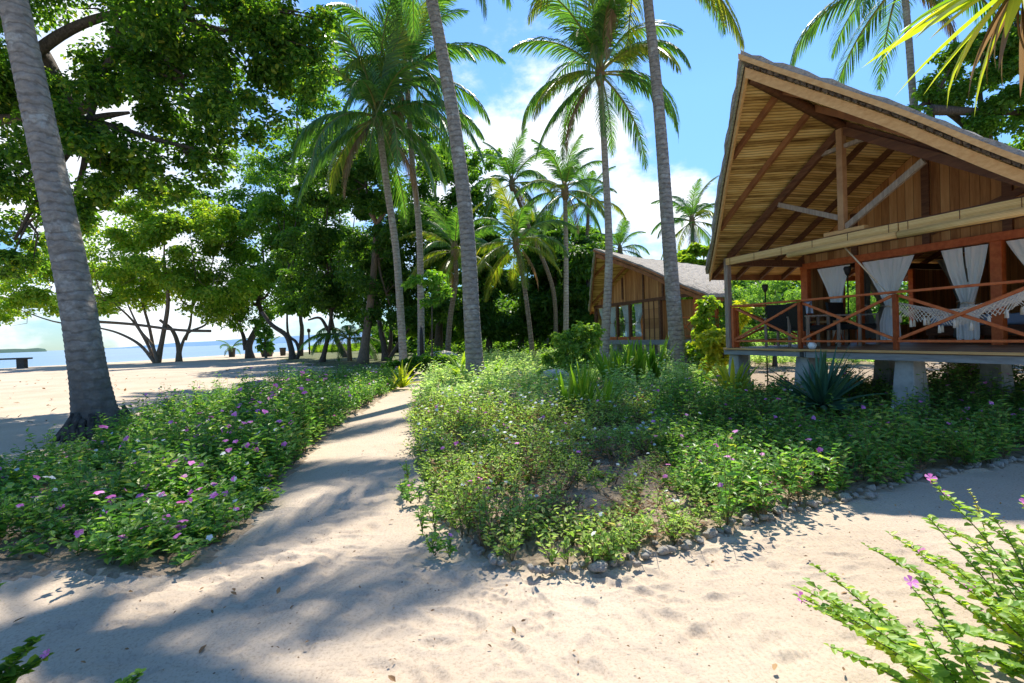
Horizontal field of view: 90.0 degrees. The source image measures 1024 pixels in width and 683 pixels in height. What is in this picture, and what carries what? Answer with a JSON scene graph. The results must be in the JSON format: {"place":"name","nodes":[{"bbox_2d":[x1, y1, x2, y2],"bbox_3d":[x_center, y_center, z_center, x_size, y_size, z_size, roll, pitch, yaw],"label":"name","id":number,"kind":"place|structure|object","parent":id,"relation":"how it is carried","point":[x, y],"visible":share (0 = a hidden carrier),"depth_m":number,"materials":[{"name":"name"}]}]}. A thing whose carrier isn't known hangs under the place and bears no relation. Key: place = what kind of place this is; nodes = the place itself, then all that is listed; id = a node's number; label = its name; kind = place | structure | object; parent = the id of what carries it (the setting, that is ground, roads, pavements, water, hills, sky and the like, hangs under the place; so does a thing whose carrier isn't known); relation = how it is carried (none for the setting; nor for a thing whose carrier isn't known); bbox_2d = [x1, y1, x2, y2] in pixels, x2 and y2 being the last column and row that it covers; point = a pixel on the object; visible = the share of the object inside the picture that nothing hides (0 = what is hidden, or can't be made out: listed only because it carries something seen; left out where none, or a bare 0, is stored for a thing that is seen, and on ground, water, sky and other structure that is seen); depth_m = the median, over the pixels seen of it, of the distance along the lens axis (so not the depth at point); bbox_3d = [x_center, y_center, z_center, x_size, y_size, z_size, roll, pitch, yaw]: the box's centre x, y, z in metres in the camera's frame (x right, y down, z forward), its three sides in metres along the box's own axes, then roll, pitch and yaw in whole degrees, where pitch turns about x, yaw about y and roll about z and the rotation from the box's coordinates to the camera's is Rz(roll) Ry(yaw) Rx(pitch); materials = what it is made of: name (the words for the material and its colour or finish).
{"place":"outdoors","nodes":[
{"label":"outdoors","id":0,"kind":"place"},
{"bbox_2d":[0,348,46,352],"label":"island","id":1,"kind":"structure","parent":0,"point":[22,350],"depth_m":1640.60,"materials":[{"name":"green plant"}]},
{"bbox_2d":[0,341,360,368],"bbox_3d":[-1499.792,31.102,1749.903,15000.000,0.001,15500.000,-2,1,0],"label":"sea","id":2,"kind":"structure","parent":0,"point":[49,358],"depth_m":210.43,"materials":[{"name":"liquid"}]},
{"bbox_2d":[105,332,371,348],"bbox_3d":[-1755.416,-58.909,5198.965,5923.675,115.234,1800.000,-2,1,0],"label":"hills","id":3,"kind":"structure","parent":0,"point":[234,341],"depth_m":4678.08,"materials":[{"name":"green plant"}]},
{"bbox_2d":[0,350,1023,682],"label":"ground","id":4,"kind":"structure","parent":0,"point":[736,612],"depth_m":2.98,"materials":[{"name":"beige sand"}]},
{"bbox_2d":[0,357,32,367],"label":"bench","id":5,"kind":"object","parent":4,"relation":"on","point":[21,362],"visible":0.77,"depth_m":45.88,"materials":[{"name":"wood"}]},
{"bbox_2d":[0,582,54,682],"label":"periwinkle plant","id":6,"kind":"object","parent":4,"relation":"on","point":[12,670],"visible":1,"depth_m":2.07,"materials":[{"name":"green plant"}]},
{"bbox_2d":[0,0,131,443],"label":"palm tree","id":7,"kind":"object","parent":4,"relation":"on","point":[91,392],"visible":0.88,"depth_m":8.50,"materials":[{"name":"grey plant"}]},
{"bbox_2d":[0,180,202,362],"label":"tree","id":8,"kind":"object","parent":4,"relation":"on","point":[122,280],"visible":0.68,"depth_m":47.95,"materials":[{"name":"green plant"}]},
{"bbox_2d":[100,321,210,331],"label":"driftwood pole","id":9,"kind":"object","parent":8,"relation":"on","point":[152,326],"visible":0.87,"depth_m":48.19,"materials":[{"name":"brown wood"}]},
{"bbox_2d":[114,668,146,682],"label":"periwinkle plant","id":10,"kind":"object","parent":4,"relation":"on","point":[137,672],"visible":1,"depth_m":2.10,"materials":[{"name":"green plant"}]},
{"bbox_2d":[0,0,343,280],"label":"tree","id":11,"kind":"object","parent":4,"relation":"on","point":[146,42],"visible":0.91,"depth_m":14.41,"materials":[{"name":"green plant"}]},
{"bbox_2d":[123,198,269,361],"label":"tree","id":12,"kind":"object","parent":4,"relation":"on","point":[206,223],"visible":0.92,"depth_m":48.08,"materials":[{"name":"green plant"}]},
{"bbox_2d":[0,384,397,581],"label":"bed","id":13,"kind":"object","parent":4,"relation":"on","point":[62,558],"visible":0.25,"depth_m":3.67,"materials":[{"name":"soil"}]},
{"bbox_2d":[0,357,398,568],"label":"flowering ground cover","id":14,"kind":"object","parent":13,"relation":"on","point":[355,387],"visible":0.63,"depth_m":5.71,"materials":[{"name":"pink plant"}]},
{"bbox_2d":[179,186,303,357],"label":"tree","id":15,"kind":"object","parent":4,"relation":"on","point":[237,253],"visible":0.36,"depth_m":52.86,"materials":[{"name":"green plant"}]},
{"bbox_2d":[250,312,275,357],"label":"shrub","id":16,"kind":"object","parent":4,"relation":"on","point":[266,334],"visible":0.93,"depth_m":51.71,"materials":[{"name":"green plant"}]},
{"bbox_2d":[308,343,359,352],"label":"shrubs","id":17,"kind":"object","parent":4,"relation":"on","point":[319,349],"depth_m":72.83,"materials":[{"name":"green plant"}]},
{"bbox_2d":[291,0,484,360],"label":"palm tree","id":18,"kind":"object","parent":4,"relation":"on","point":[387,80],"visible":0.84,"depth_m":23.74,"materials":[{"name":"green plant"}]},
{"bbox_2d":[388,359,425,387],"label":"fern plant","id":19,"kind":"object","parent":4,"relation":"on","point":[403,384],"visible":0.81,"depth_m":15.41,"materials":[{"name":"yellow plant"}]},
{"bbox_2d":[380,353,460,375],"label":"shrub","id":20,"kind":"object","parent":4,"relation":"on","point":[425,359],"visible":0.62,"depth_m":20.70,"materials":[{"name":"green plant"}]},
{"bbox_2d":[401,269,453,356],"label":"tree","id":21,"kind":"object","parent":4,"relation":"on","point":[433,279],"visible":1,"depth_m":22.88,"materials":[{"name":"green plant"}]},
{"bbox_2d":[14,450,902,681],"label":"fallen leaves","id":22,"kind":"object","parent":4,"relation":"on","point":[392,677],"visible":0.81,"depth_m":2.55,"materials":[{"name":"brown plant"}]},
{"bbox_2d":[15,438,1021,681],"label":"fallen leaves","id":23,"kind":"object","parent":4,"relation":"on","point":[843,668],"visible":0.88,"depth_m":2.86,"materials":[{"name":"brown plant"}]},
{"bbox_2d":[587,560,607,572],"bbox_3d":[0.535,1.405,3.207,0.141,0.067,0.092,-14,-8,28],"label":"border stone","id":24,"kind":"object","parent":4,"relation":"on","point":[591,567],"visible":0.88,"depth_m":3.18,"materials":[{"name":"grey stone"}]},
{"bbox_2d":[411,359,1023,572],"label":"bed","id":25,"kind":"object","parent":4,"relation":"on","point":[529,552],"visible":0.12,"depth_m":4.67,"materials":[{"name":"soil"}]},
{"bbox_2d":[395,460,457,557],"bbox_3d":[-0.767,1.341,4.414,0.366,0.243,2.217,-2,1,-19],"label":"flowering ground cover","id":26,"kind":"object","parent":25,"relation":"on","point":[440,541],"visible":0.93,"depth_m":3.94,"materials":[{"name":"green plant"}]},
{"bbox_2d":[356,0,513,384],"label":"palm tree","id":27,"kind":"object","parent":25,"relation":"on","point":[473,337],"visible":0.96,"depth_m":15.56,"materials":[{"name":"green plant"}]},
{"bbox_2d":[442,351,494,378],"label":"fern plant","id":28,"kind":"object","parent":25,"relation":"on","point":[463,362],"visible":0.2,"depth_m":17.17,"materials":[{"name":"green plant"}]},
{"bbox_2d":[474,177,577,355],"bbox_3d":[0.458,-3.447,27.293,6.122,9.501,5.976,-2,1,0],"label":"palm tree","id":29,"kind":"object","parent":25,"relation":"on","point":[516,220],"visible":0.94,"depth_m":26.77,"materials":[{"name":"green plant"}]},
{"bbox_2d":[400,380,685,458],"bbox_3d":[0.566,1.036,8.256,5.301,0.680,4.931,-2,1,0],"label":"flowering ground cover","id":30,"kind":"object","parent":25,"relation":"on","point":[625,416],"visible":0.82,"depth_m":7.72,"materials":[{"name":"green plant"}]},
{"bbox_2d":[512,134,611,330],"bbox_3d":[2.881,-5.096,29.226,5.756,12.593,5.999,-2,1,0],"label":"palm tree","id":31,"kind":"object","parent":25,"relation":"on","point":[565,174],"visible":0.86,"depth_m":28.60,"materials":[{"name":"green plant"}]},
{"bbox_2d":[544,361,591,417],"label":"sword plant","id":32,"kind":"object","parent":25,"relation":"on","point":[563,391],"visible":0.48,"depth_m":8.97,"materials":[{"name":"green plant"}]},
{"bbox_2d":[536,321,606,377],"bbox_3d":[1.879,0.348,16.043,2.174,1.995,1.339,-2,1,22],"label":"shrub","id":33,"kind":"object","parent":25,"relation":"on","point":[587,335],"visible":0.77,"depth_m":15.86,"materials":[{"name":"green plant"}]},
{"bbox_2d":[566,358,616,413],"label":"sword plant","id":34,"kind":"object","parent":25,"relation":"on","point":[583,389],"visible":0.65,"depth_m":8.74,"materials":[{"name":"green plant"}]},
{"bbox_2d":[405,426,779,565],"bbox_3d":[0.548,1.189,4.738,3.542,0.451,3.232,-2,1,0],"label":"flowering ground cover","id":35,"kind":"object","parent":25,"relation":"on","point":[588,536],"visible":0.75,"depth_m":4.09,"materials":[{"name":"green plant"}]},
{"bbox_2d":[508,0,691,358],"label":"palm tree","id":36,"kind":"object","parent":25,"relation":"on","point":[577,35],"visible":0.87,"depth_m":20.29,"materials":[{"name":"green plant"}]},
{"bbox_2d":[586,342,627,380],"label":"sword plant","id":37,"kind":"object","parent":25,"relation":"on","point":[608,363],"visible":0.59,"depth_m":13.14,"materials":[{"name":"green plant"}]},
{"bbox_2d":[595,375,628,415],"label":"sword plant","id":38,"kind":"object","parent":25,"relation":"on","point":[607,389],"visible":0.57,"depth_m":8.67,"materials":[{"name":"green plant"}]},
{"bbox_2d":[613,339,648,386],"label":"sword plant","id":39,"kind":"object","parent":25,"relation":"on","point":[628,356],"visible":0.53,"depth_m":13.28,"materials":[{"name":"green plant"}]},
{"bbox_2d":[527,0,744,365],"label":"palm tree","id":40,"kind":"object","parent":25,"relation":"on","point":[719,8],"visible":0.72,"depth_m":17.30,"materials":[{"name":"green plant"}]},
{"bbox_2d":[619,337,661,383],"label":"sword plant","id":41,"kind":"object","parent":25,"relation":"on","point":[639,355],"visible":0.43,"depth_m":13.41,"materials":[{"name":"green plant"}]},
{"bbox_2d":[409,342,873,405],"bbox_3d":[10.740,0.365,20.172,28.604,1.140,20.337,-2,1,0],"label":"flowering ground cover","id":42,"kind":"object","parent":25,"relation":"on","point":[528,365],"visible":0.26,"depth_m":13.34,"materials":[{"name":"green plant"}]},
{"bbox_2d":[644,333,676,384],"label":"sword plant","id":43,"kind":"object","parent":25,"relation":"on","point":[654,367],"visible":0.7,"depth_m":13.79,"materials":[{"name":"green plant"}]},
{"bbox_2d":[588,248,753,364],"bbox_3d":[6.600,-1.477,22.498,6.024,5.169,8.684,-2,1,5],"label":"hut","id":44,"kind":"object","parent":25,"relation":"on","point":[635,280],"visible":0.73,"depth_m":21.48,"materials":[{"name":"wood"}]},
{"bbox_2d":[610,307,615,336],"bbox_3d":[4.881,-0.922,24.520,0.187,1.475,0.903,-2,1,-20],"label":"curtain","id":45,"kind":"object","parent":44,"relation":"hanging from","point":[612,323],"visible":0.88,"depth_m":24.59,"materials":[{"name":"white fabric"}]},
{"bbox_2d":[634,303,641,336],"bbox_3d":[5.606,-0.921,22.484,0.187,1.475,0.859,-2,1,-20],"label":"curtain","id":46,"kind":"object","parent":44,"relation":"hanging from","point":[638,311],"visible":0.97,"depth_m":22.56,"materials":[{"name":"white fabric"}]},
{"bbox_2d":[411,386,934,546],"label":"dry undergrowth","id":47,"kind":"object","parent":25,"relation":"on","point":[598,448],"visible":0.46,"depth_m":4.89,"materials":[{"name":"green plant"}]},
{"bbox_2d":[684,295,722,362],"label":"shrub","id":48,"kind":"object","parent":25,"relation":"on","point":[707,305],"visible":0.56,"depth_m":16.84,"materials":[{"name":"green plant"}]},
{"bbox_2d":[418,408,1021,545],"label":"fallen leaves","id":49,"kind":"object","parent":25,"relation":"on","point":[703,525],"visible":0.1,"depth_m":4.71,"materials":[{"name":"brown plant"}]},
{"bbox_2d":[690,299,753,374],"bbox_3d":[5.121,0.126,12.565,1.495,2.307,0.969,-2,1,-22],"label":"shrub","id":50,"kind":"object","parent":25,"relation":"on","point":[712,346],"visible":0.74,"depth_m":12.38,"materials":[{"name":"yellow plant"}]},
{"bbox_2d":[699,357,758,399],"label":"bromeliad plant","id":51,"kind":"object","parent":25,"relation":"on","point":[724,374],"visible":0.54,"depth_m":8.91,"materials":[{"name":"green plant"}]},
{"bbox_2d":[711,280,875,366],"bbox_3d":[10.565,-0.726,19.298,7.088,3.490,2.724,-2,1,-5],"label":"shrub","id":52,"kind":"object","parent":25,"relation":"on","point":[793,294],"visible":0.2,"depth_m":18.78,"materials":[{"name":"green plant"}]},
{"bbox_2d":[764,346,888,411],"bbox_3d":[4.789,0.531,7.809,1.760,0.970,1.628,-2,1,0],"label":"agave plant","id":53,"kind":"object","parent":25,"relation":"on","point":[821,385],"visible":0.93,"depth_m":7.79,"materials":[{"name":"green plant"}]},
{"bbox_2d":[645,358,1023,524],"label":"flowering ground cover","id":54,"kind":"object","parent":25,"relation":"on","point":[963,409],"visible":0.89,"depth_m":5.72,"materials":[{"name":"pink plant"}]},
{"bbox_2d":[705,50,1023,419],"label":"veranda hut","id":55,"kind":"object","parent":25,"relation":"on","point":[808,156],"visible":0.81,"depth_m":8.53,"materials":[{"name":"wood"}]},
{"bbox_2d":[763,304,811,346],"bbox_3d":[5.548,-0.324,10.319,0.658,0.830,0.680,-2,1,-40],"label":"armchair","id":56,"kind":"object","parent":55,"relation":"on","point":[780,321],"visible":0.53,"depth_m":10.22,"materials":[{"name":"black wicker"}]},
{"bbox_2d":[726,223,898,264],"bbox_3d":[4.901,-1.575,8.822,0.115,0.218,3.340,-2,1,-20],"label":"rolled blind","id":57,"kind":"object","parent":55,"relation":"attached to","point":[880,233],"visible":0.95,"depth_m":8.23,"materials":[{"name":"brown wood"}]},
{"bbox_2d":[786,302,840,347],"bbox_3d":[5.569,-0.315,9.513,0.658,0.830,0.680,-2,1,0],"label":"armchair","id":58,"kind":"object","parent":55,"relation":"on","point":[792,319],"visible":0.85,"depth_m":9.27,"materials":[{"name":"black wicker"}]},
{"bbox_2d":[817,265,849,343],"bbox_3d":[6.604,-0.739,10.489,0.186,1.575,0.733,-2,1,-20],"label":"curtain","id":59,"kind":"object","parent":55,"relation":"hanging from","point":[833,279],"visible":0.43,"depth_m":10.44,"materials":[{"name":"white fabric"}]},
{"bbox_2d":[843,266,851,344],"bbox_3d":[6.595,-0.681,10.041,0.140,1.580,0.134,-2,1,0],"label":"garden torch","id":60,"kind":"object","parent":55,"relation":"on","point":[847,270],"visible":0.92,"depth_m":10.03,"materials":[{"name":"metal"}]},
{"bbox_2d":[825,302,879,345],"bbox_3d":[6.404,-0.344,9.663,0.680,0.830,0.658,-2,1,-30],"label":"armchair","id":61,"kind":"object","parent":55,"relation":"on","point":[835,307],"visible":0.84,"depth_m":9.69,"materials":[{"name":"black wicker"}]},
{"bbox_2d":[856,270,875,338],"bbox_3d":[7.055,-0.775,10.204,0.187,1.465,0.423,-2,1,-20],"label":"curtain","id":62,"kind":"object","parent":55,"relation":"hanging from","point":[870,319],"visible":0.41,"depth_m":10.15,"materials":[{"name":"fabric"}]},
{"bbox_2d":[870,278,884,328],"bbox_3d":[7.744,-0.805,10.801,0.187,1.465,0.902,-2,1,-20],"label":"curtain","id":63,"kind":"object","parent":55,"relation":"hanging from","point":[873,289],"visible":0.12,"depth_m":10.81,"materials":[{"name":"fabric"}]},
{"bbox_2d":[863,255,913,339],"bbox_3d":[6.949,-0.758,9.456,0.186,1.535,0.942,-2,1,-20],"label":"curtain","id":64,"kind":"object","parent":55,"relation":"hanging from","point":[888,274],"visible":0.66,"depth_m":9.44,"materials":[{"name":"white fabric"}]},
{"bbox_2d":[844,247,1023,332],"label":"hammock","id":65,"kind":"object","parent":55,"relation":"hanging from","point":[1013,299],"visible":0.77,"depth_m":7.17,"materials":[{"name":"fabric"}]},
{"bbox_2d":[937,257,968,336],"bbox_3d":[8.170,-0.801,9.305,0.187,1.465,0.790,-2,1,-20],"label":"curtain","id":66,"kind":"object","parent":55,"relation":"hanging from","point":[942,264],"visible":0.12,"depth_m":9.41,"materials":[{"name":"fabric"}]},
{"bbox_2d":[896,197,1023,237],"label":"rolled blind","id":67,"kind":"object","parent":55,"relation":"attached to","point":[1008,209],"visible":1,"depth_m":6.46,"materials":[{"name":"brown wood"}]},
{"bbox_2d":[941,244,987,339],"bbox_3d":[7.355,-0.767,8.316,0.186,1.515,0.664,-2,1,-20],"label":"curtain","id":68,"kind":"object","parent":55,"relation":"hanging from","point":[975,257],"visible":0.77,"depth_m":8.27,"materials":[{"name":"white fabric"}]},
{"bbox_2d":[1006,239,1023,264],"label":"curtain","id":69,"kind":"object","parent":55,"relation":"hanging from","point":[1016,247],"visible":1,"depth_m":7.65,"materials":[{"name":"white fabric"}]},
{"bbox_2d":[790,0,1000,106],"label":"palm tree","id":70,"kind":"object","parent":25,"relation":"on","point":[811,32],"visible":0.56,"depth_m":24.85,"materials":[{"name":"green plant"}]},
{"bbox_2d":[907,8,1023,150],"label":"tree","id":71,"kind":"object","parent":25,"relation":"on","point":[989,120],"visible":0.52,"depth_m":20.67,"materials":[{"name":"green plant"}]},
{"bbox_2d":[791,563,990,682],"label":"periwinkle plant","id":72,"kind":"object","parent":4,"relation":"on","point":[918,662],"visible":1,"depth_m":1.81,"materials":[{"name":"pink plant"}]},
{"bbox_2d":[861,473,1023,678],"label":"periwinkle plant","id":73,"kind":"object","parent":4,"relation":"on","point":[1011,617],"visible":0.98,"depth_m":2.13,"materials":[{"name":"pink plant"}]},
{"bbox_2d":[863,0,1023,115],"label":"screw pine","id":74,"kind":"object","parent":4,"relation":"on","point":[1006,13],"visible":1,"depth_m":3.23,"materials":[{"name":"yellow plant"}]},
{"bbox_2d":[924,490,1023,567],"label":"periwinkle plant","id":75,"kind":"object","parent":4,"relation":"on","point":[1001,552],"visible":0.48,"depth_m":2.60,"materials":[{"name":"green plant"}]},
{"bbox_2d":[0,0,1023,350],"label":"sky","id":76,"kind":"structure","parent":0,"point":[770,29],"materials":[{"name":"blue"}]},
{"bbox_2d":[274,344,756,369],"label":"forest floor","id":77,"kind":"structure","parent":0,"point":[314,358],"depth_m":39.97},
{"bbox_2d":[236,170,344,358],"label":"tree","id":78,"kind":"object","parent":77,"relation":"on","point":[271,206],"visible":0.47,"depth_m":45.49,"materials":[{"name":"green plant"}]},
{"bbox_2d":[226,87,371,355],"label":"tree","id":79,"kind":"object","parent":77,"relation":"on","point":[276,163],"visible":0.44,"depth_m":55.28,"materials":[{"name":"green plant"}]},
{"bbox_2d":[269,138,376,361],"bbox_3d":[-13.261,-6.152,37.073,7.583,15.628,6.525,-3,1,-42],"label":"tree","id":80,"kind":"object","parent":77,"relation":"on","point":[320,242],"visible":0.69,"depth_m":36.05,"materials":[{"name":"green plant"}]},
{"bbox_2d":[289,205,394,357],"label":"tree","id":81,"kind":"object","parent":77,"relation":"on","point":[348,227],"visible":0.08,"depth_m":45.70,"materials":[{"name":"green plant"}]},
{"bbox_2d":[299,323,395,361],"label":"young palm","id":82,"kind":"object","parent":77,"relation":"on","point":[319,336],"visible":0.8,"depth_m":37.43,"materials":[{"name":"green plant"}]},
{"bbox_2d":[303,109,446,363],"bbox_3d":[-8.878,-6.709,32.877,9.527,16.535,6.988,-2,1,0],"label":"tree","id":83,"kind":"object","parent":77,"relation":"on","point":[371,202],"visible":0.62,"depth_m":32.26,"materials":[{"name":"green plant"}]},
{"bbox_2d":[340,200,459,360],"bbox_3d":[-7.689,-3.985,35.756,8.847,10.976,5.561,-2,1,9],"label":"tree","id":84,"kind":"object","parent":77,"relation":"on","point":[409,294],"visible":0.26,"depth_m":35.16,"materials":[{"name":"green plant"}]},
{"bbox_2d":[320,0,505,363],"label":"palm tree","id":85,"kind":"object","parent":77,"relation":"on","point":[460,50],"visible":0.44,"depth_m":25.56,"materials":[{"name":"green plant"}]},
{"bbox_2d":[393,286,484,345],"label":"tree","id":86,"kind":"object","parent":77,"relation":"on","point":[413,333],"visible":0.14,"depth_m":47.48,"materials":[{"name":"green plant"}]},
{"bbox_2d":[384,110,512,350],"bbox_3d":[-5.065,-8.552,39.873,10.444,19.729,7.408,-2,1,0],"label":"tree","id":87,"kind":"object","parent":77,"relation":"on","point":[478,195],"visible":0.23,"depth_m":39.08,"materials":[{"name":"green plant"}]},
{"bbox_2d":[398,199,510,350],"bbox_3d":[-3.147,-3.395,30.148,6.297,9.576,6.152,-2,1,0],"label":"palm tree","id":88,"kind":"object","parent":77,"relation":"on","point":[451,233],"visible":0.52,"depth_m":29.80,"materials":[{"name":"green plant"}]},
{"bbox_2d":[440,234,533,354],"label":"tree","id":89,"kind":"object","parent":77,"relation":"on","point":[498,327],"visible":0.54,"depth_m":38.04,"materials":[{"name":"green plant"}]},
{"bbox_2d":[470,128,557,349],"bbox_3d":[0.179,-6.531,35.801,5.897,15.475,6.246,-2,1,25],"label":"palm tree","id":90,"kind":"object","parent":77,"relation":"on","point":[509,165],"visible":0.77,"depth_m":35.73,"materials":[{"name":"green plant"}]},
{"bbox_2d":[496,242,573,350],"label":"tree","id":91,"kind":"object","parent":77,"relation":"on","point":[539,332],"visible":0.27,"depth_m":41.29,"materials":[{"name":"green plant"}]},
{"bbox_2d":[515,225,589,345],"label":"tree","id":92,"kind":"object","parent":77,"relation":"on","point":[540,303],"visible":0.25,"depth_m":38.91,"materials":[{"name":"green plant"}]},
{"bbox_2d":[518,211,617,345],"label":"tree","id":93,"kind":"object","parent":77,"relation":"on","point":[598,238],"visible":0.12,"depth_m":49.21,"materials":[{"name":"green plant"}]},
{"bbox_2d":[548,235,620,331],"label":"tree","id":94,"kind":"object","parent":77,"relation":"on","point":[580,252],"visible":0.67,"depth_m":36.31,"materials":[{"name":"green plant"}]},
{"bbox_2d":[384,334,796,364],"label":"undergrowth","id":95,"kind":"object","parent":77,"relation":"on","point":[501,346],"visible":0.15,"depth_m":36.95,"materials":[{"name":"green plant"}]},
{"bbox_2d":[555,161,625,240],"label":"palm tree","id":96,"kind":"object","parent":77,"relation":"on","point":[590,186],"visible":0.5,"depth_m":41.68,"materials":[{"name":"green plant"}]},
{"bbox_2d":[590,218,649,347],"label":"palm tree","id":97,"kind":"object","parent":77,"relation":"on","point":[619,236],"visible":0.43,"depth_m":45.41,"materials":[{"name":"green plant"}]},
{"bbox_2d":[359,274,908,352],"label":"woodland","id":98,"kind":"object","parent":77,"relation":"on","point":[505,303],"visible":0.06,"depth_m":58.55,"materials":[{"name":"green plant"}]},
{"bbox_2d":[650,175,718,259],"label":"palm tree","id":99,"kind":"object","parent":77,"relation":"on","point":[687,210],"visible":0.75,"depth_m":37.63,"materials":[{"name":"green plant"}]},
{"bbox_2d":[677,242,749,320],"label":"tree","id":100,"kind":"object","parent":77,"relation":"on","point":[691,253],"visible":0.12,"depth_m":32.83,"materials":[{"name":"green plant"}]},
{"bbox_2d":[926,313,1023,339],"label":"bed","id":101,"kind":"object","parent":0,"point":[1015,321],"visible":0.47,"depth_m":9.16,"materials":[{"name":"white fabric"}]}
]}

